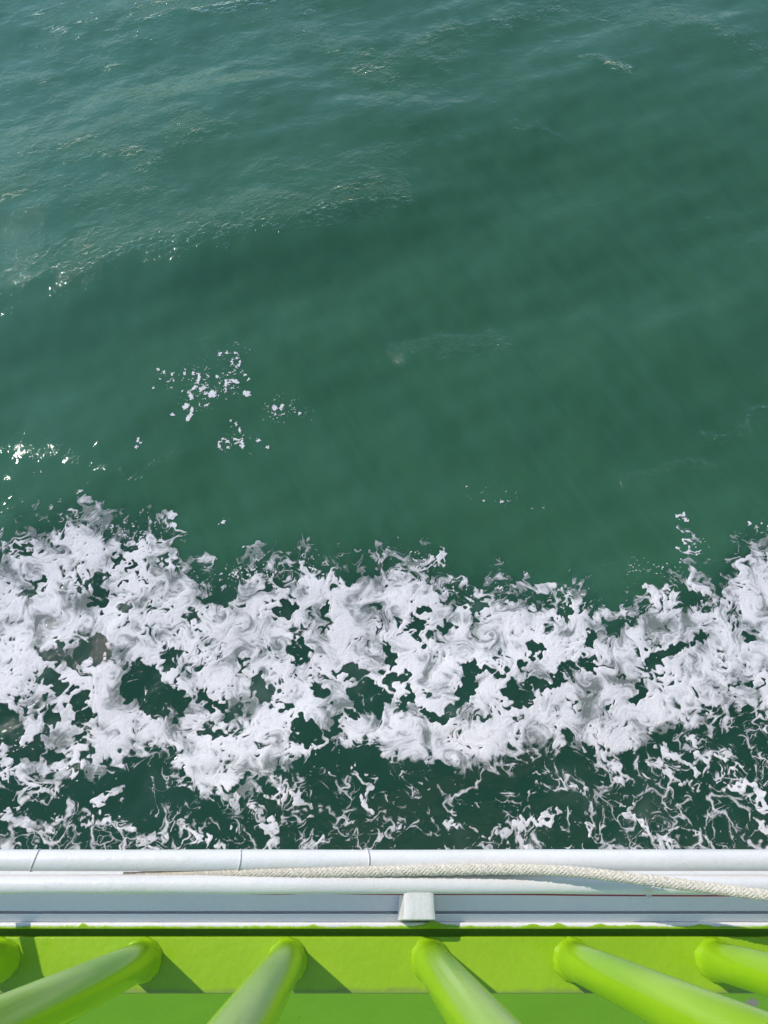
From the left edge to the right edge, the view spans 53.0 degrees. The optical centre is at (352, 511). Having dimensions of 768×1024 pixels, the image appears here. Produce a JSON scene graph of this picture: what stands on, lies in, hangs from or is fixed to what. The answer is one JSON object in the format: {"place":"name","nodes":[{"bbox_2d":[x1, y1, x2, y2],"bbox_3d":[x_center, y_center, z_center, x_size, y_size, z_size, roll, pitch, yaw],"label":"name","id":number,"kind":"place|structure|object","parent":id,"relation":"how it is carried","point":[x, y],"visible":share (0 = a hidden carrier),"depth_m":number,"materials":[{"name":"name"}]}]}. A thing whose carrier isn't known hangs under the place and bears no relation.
{"place":"outdoors","nodes":[
{"label":"outdoors","id":0,"kind":"place"},
{"bbox_2d":[0,0,767,849],"bbox_3d":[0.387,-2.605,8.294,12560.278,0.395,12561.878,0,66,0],"label":"sea water","id":1,"kind":"structure","parent":0,"point":[422,264],"depth_m":7.95,"materials":[{"name":"teal liquid"}]},
{"bbox_2d":[29,342,466,486],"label":"foam flecks","id":2,"kind":"object","parent":1,"relation":"on","point":[211,393],"visible":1,"depth_m":7.71,"materials":[{"name":"white liquid"}]},
{"bbox_2d":[0,849,767,1023],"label":"ferry","id":3,"kind":"object","parent":1,"relation":"on","point":[93,937],"visible":0.99,"depth_m":1.04,"materials":[{"name":"green paint"}]},
{"bbox_2d":[123,863,767,900],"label":"rope","id":4,"kind":"object","parent":3,"relation":"on","point":[681,884],"visible":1,"depth_m":1.03,"materials":[{"name":"fabric"}]},
{"bbox_2d":[0,490,767,849],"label":"sea foam","id":5,"kind":"object","parent":1,"relation":"on","point":[400,732],"visible":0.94,"depth_m":6.62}
]}

